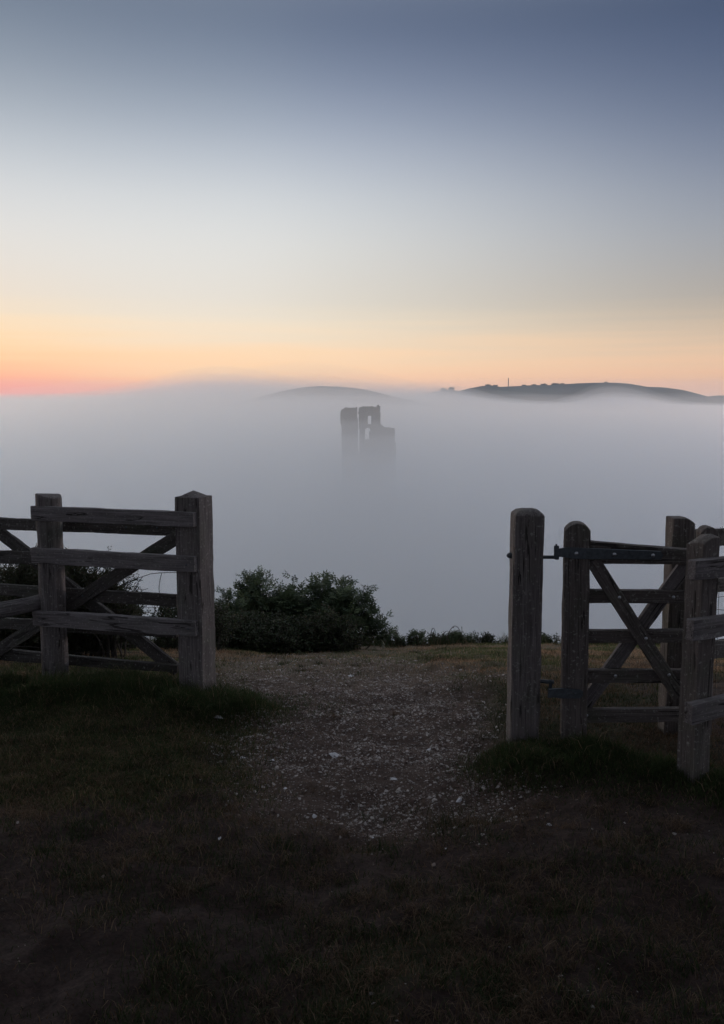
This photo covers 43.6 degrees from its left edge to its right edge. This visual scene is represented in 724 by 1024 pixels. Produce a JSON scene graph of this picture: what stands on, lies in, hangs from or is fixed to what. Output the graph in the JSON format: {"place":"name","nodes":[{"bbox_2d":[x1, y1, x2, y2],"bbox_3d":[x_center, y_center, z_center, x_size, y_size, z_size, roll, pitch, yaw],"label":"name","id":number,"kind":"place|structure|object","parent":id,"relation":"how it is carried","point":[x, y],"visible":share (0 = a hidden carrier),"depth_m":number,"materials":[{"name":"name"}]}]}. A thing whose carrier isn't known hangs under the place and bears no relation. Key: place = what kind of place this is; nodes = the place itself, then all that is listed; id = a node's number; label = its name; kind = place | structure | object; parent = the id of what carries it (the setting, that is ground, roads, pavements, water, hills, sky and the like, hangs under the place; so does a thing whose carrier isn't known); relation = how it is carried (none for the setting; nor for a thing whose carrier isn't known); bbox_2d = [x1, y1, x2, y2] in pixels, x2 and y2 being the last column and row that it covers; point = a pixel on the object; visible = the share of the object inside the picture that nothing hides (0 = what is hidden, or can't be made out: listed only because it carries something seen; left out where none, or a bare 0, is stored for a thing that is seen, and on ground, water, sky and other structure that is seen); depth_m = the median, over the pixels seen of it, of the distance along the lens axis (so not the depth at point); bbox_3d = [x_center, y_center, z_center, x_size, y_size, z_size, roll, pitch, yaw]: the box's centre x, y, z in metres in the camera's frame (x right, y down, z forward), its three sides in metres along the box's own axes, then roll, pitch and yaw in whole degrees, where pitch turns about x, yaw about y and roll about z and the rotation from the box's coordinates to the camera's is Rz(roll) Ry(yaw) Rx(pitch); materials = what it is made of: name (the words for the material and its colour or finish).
{"place":"outdoors","nodes":[
{"label":"outdoors","id":0,"kind":"place"},
{"bbox_2d":[0,677,302,843],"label":"verge grass","id":1,"kind":"structure","parent":0,"point":[189,744],"depth_m":4.56,"materials":[{"name":"green plant"}]},
{"bbox_2d":[42,386,528,482],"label":"hill","id":2,"kind":"structure","parent":0,"point":[292,435],"depth_m":1132.76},
{"bbox_2d":[0,412,723,1023],"bbox_3d":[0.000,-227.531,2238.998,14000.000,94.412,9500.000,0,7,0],"label":"ground","id":3,"kind":"structure","parent":0,"point":[428,556],"depth_m":4.24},
{"bbox_2d":[0,542,142,656],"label":"gorse bush","id":4,"kind":"object","parent":3,"relation":"on","point":[22,574],"visible":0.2,"depth_m":7.64,"materials":[{"name":"green plant"}]},
{"bbox_2d":[35,590,139,651],"bbox_3d":[-2.763,1.093,8.628,1.060,0.738,1.216,5,9,37],"label":"bramble bush","id":5,"kind":"object","parent":3,"relation":"on","point":[132,645],"visible":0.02,"depth_m":8.71,"materials":[{"name":"green plant"}]},
{"bbox_2d":[0,490,215,691],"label":"fence","id":6,"kind":"object","parent":3,"relation":"on","point":[190,563],"visible":0.84,"depth_m":5.56,"materials":[{"name":"brown wood"}]},
{"bbox_2d":[0,517,178,674],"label":"field gate","id":7,"kind":"structure","parent":6,"relation":"attached to","point":[19,552],"depth_m":5.96,"materials":[{"name":"brown wood"}]},
{"bbox_2d":[77,546,149,657],"bbox_3d":[-2.140,0.839,7.659,0.678,1.093,0.648,0,7,0],"label":"gorse bush","id":8,"kind":"object","parent":3,"relation":"on","point":[128,608],"visible":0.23,"depth_m":7.67,"materials":[{"name":"green plant"}]},
{"bbox_2d":[122,598,238,650],"bbox_3d":[-1.974,1.190,9.402,1.377,0.743,1.114,0,7,0],"label":"bramble bush","id":9,"kind":"object","parent":3,"relation":"on","point":[167,642],"visible":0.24,"depth_m":9.43,"materials":[{"name":"green plant"}]},
{"bbox_2d":[214,586,250,634],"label":"shrub","id":10,"kind":"object","parent":3,"relation":"on","point":[237,606],"visible":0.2,"depth_m":11.52,"materials":[{"name":"green plant"}]},
{"bbox_2d":[229,565,286,623],"bbox_3d":[-1.322,1.320,12.085,1.042,1.269,1.051,-4,8,-28],"label":"shrub","id":11,"kind":"object","parent":3,"relation":"on","point":[253,592],"visible":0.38,"depth_m":11.93,"materials":[{"name":"green plant"}]},
{"bbox_2d":[176,607,343,654],"bbox_3d":[-1.178,1.436,10.661,2.094,0.704,1.159,0,7,0],"label":"bramble bush","id":12,"kind":"object","parent":3,"relation":"on","point":[276,634],"visible":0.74,"depth_m":10.38,"materials":[{"name":"green plant"}]},
{"bbox_2d":[265,569,358,620],"bbox_3d":[-0.675,1.320,11.870,1.312,1.206,1.287,0,7,0],"label":"shrub","id":13,"kind":"object","parent":3,"relation":"on","point":[292,601],"visible":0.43,"depth_m":11.66,"materials":[{"name":"green plant"}]},
{"bbox_2d":[294,604,368,652],"bbox_3d":[-0.372,1.396,10.629,0.960,0.702,0.760,2,7,19],"label":"bramble bush","id":14,"kind":"object","parent":3,"relation":"on","point":[331,627],"visible":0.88,"depth_m":10.48,"materials":[{"name":"green plant"}]},
{"bbox_2d":[329,752,338,757],"bbox_3d":[-0.146,1.280,4.769,0.071,0.025,0.042,4,8,29],"label":"stone","id":15,"kind":"object","parent":3,"relation":"on","point":[333,754],"visible":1,"depth_m":4.76,"materials":[{"name":"grey stone"}]},
{"bbox_2d":[304,575,400,649],"bbox_3d":[-0.133,1.327,11.416,1.228,1.104,0.857,3,8,26],"label":"shrub","id":16,"kind":"object","parent":3,"relation":"on","point":[343,602],"visible":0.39,"depth_m":11.36,"materials":[{"name":"green plant"}]},
{"bbox_2d":[0,642,723,1023],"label":"turf grass","id":17,"kind":"structure","parent":3,"relation":"on","point":[492,652],"depth_m":3.52,"materials":[{"name":"green plant"}]},
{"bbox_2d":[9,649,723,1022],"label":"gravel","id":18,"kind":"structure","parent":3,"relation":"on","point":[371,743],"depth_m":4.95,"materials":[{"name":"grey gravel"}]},
{"bbox_2d":[340,405,395,514],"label":"castle ruin","id":19,"kind":"object","parent":3,"relation":"on","point":[368,472],"visible":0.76,"depth_m":411.31,"materials":[{"name":"stone"}]},
{"bbox_2d":[374,625,417,646],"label":"crest weed","id":20,"kind":"object","parent":3,"relation":"on","point":[397,640],"visible":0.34,"depth_m":12.65,"materials":[{"name":"green plant"}]},
{"bbox_2d":[145,630,660,649],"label":"crest grass","id":21,"kind":"structure","parent":3,"relation":"on","point":[505,640],"depth_m":12.45,"materials":[{"name":"green plant"}]},
{"bbox_2d":[399,628,430,645],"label":"crest weed","id":22,"kind":"object","parent":3,"relation":"on","point":[419,635],"visible":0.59,"depth_m":12.66,"materials":[{"name":"green plant"}]},
{"bbox_2d":[427,631,455,644],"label":"crest weed","id":23,"kind":"object","parent":3,"relation":"on","point":[434,636],"visible":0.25,"depth_m":12.77,"materials":[{"name":"green plant"}]},
{"bbox_2d":[439,627,485,644],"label":"crest weed","id":24,"kind":"object","parent":3,"relation":"on","point":[458,635],"visible":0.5,"depth_m":12.74,"materials":[{"name":"green plant"}]},
{"bbox_2d":[472,631,499,643],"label":"crest weed","id":25,"kind":"object","parent":3,"relation":"on","point":[488,638],"visible":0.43,"depth_m":12.73,"materials":[{"name":"green plant"}]},
{"bbox_2d":[506,508,558,742],"bbox_3d":[0.865,0.758,4.679,0.255,1.563,0.159,0,7,0],"label":"gate post","id":26,"kind":"object","parent":3,"relation":"on","point":[525,556],"visible":0.8,"depth_m":4.59,"materials":[{"name":"brown wood"}]},
{"bbox_2d":[548,521,717,739],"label":"gate","id":27,"kind":"structure","parent":26,"relation":"attached to","point":[582,553],"depth_m":4.57,"materials":[{"name":"brown wood"}]},
{"bbox_2d":[541,634,552,643],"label":"crest weed","id":28,"kind":"object","parent":3,"relation":"on","point":[544,635],"visible":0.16,"depth_m":12.59,"materials":[{"name":"green plant"}]},
{"bbox_2d":[541,632,559,643],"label":"crest weed","id":29,"kind":"object","parent":3,"relation":"on","point":[554,638],"visible":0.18,"depth_m":12.72,"materials":[{"name":"green plant"}]},
{"bbox_2d":[658,516,694,734],"bbox_3d":[1.681,0.781,4.873,0.125,1.522,0.117,0,7,0],"label":"gate post","id":30,"kind":"object","parent":3,"relation":"on","point":[680,531],"visible":0.33,"depth_m":4.80,"materials":[{"name":"brown wood"}]},
{"bbox_2d":[677,534,723,782],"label":"fence","id":31,"kind":"object","parent":3,"relation":"on","point":[701,707],"visible":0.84,"depth_m":4.01,"materials":[{"name":"brown wood"}]},
{"bbox_2d":[695,526,723,658],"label":"fence","id":32,"kind":"object","parent":3,"relation":"on","point":[719,646],"visible":0.16,"depth_m":5.35,"materials":[{"name":"wood"}]},
{"bbox_2d":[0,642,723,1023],"bbox_3d":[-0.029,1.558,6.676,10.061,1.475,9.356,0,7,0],"label":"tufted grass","id":33,"kind":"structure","parent":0,"point":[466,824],"depth_m":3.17,"materials":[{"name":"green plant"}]},
{"bbox_2d":[0,661,723,828],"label":"long grass","id":34,"kind":"structure","parent":0,"point":[165,686],"depth_m":5.16,"materials":[{"name":"green plant"}]},
{"bbox_2d":[0,0,723,412],"label":"sky","id":35,"kind":"structure","parent":0,"point":[204,204],"materials":[{"name":"blue"}]},
{"bbox_2d":[407,389,457,402],"bbox_3d":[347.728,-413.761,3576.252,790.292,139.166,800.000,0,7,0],"label":"hill","id":36,"kind":"structure","parent":0,"point":[427,397],"depth_m":3476.02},
{"bbox_2d":[426,383,723,436],"bbox_3d":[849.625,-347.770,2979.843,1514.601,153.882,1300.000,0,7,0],"label":"hill","id":37,"kind":"structure","parent":0,"point":[605,409],"depth_m":2587.93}
]}

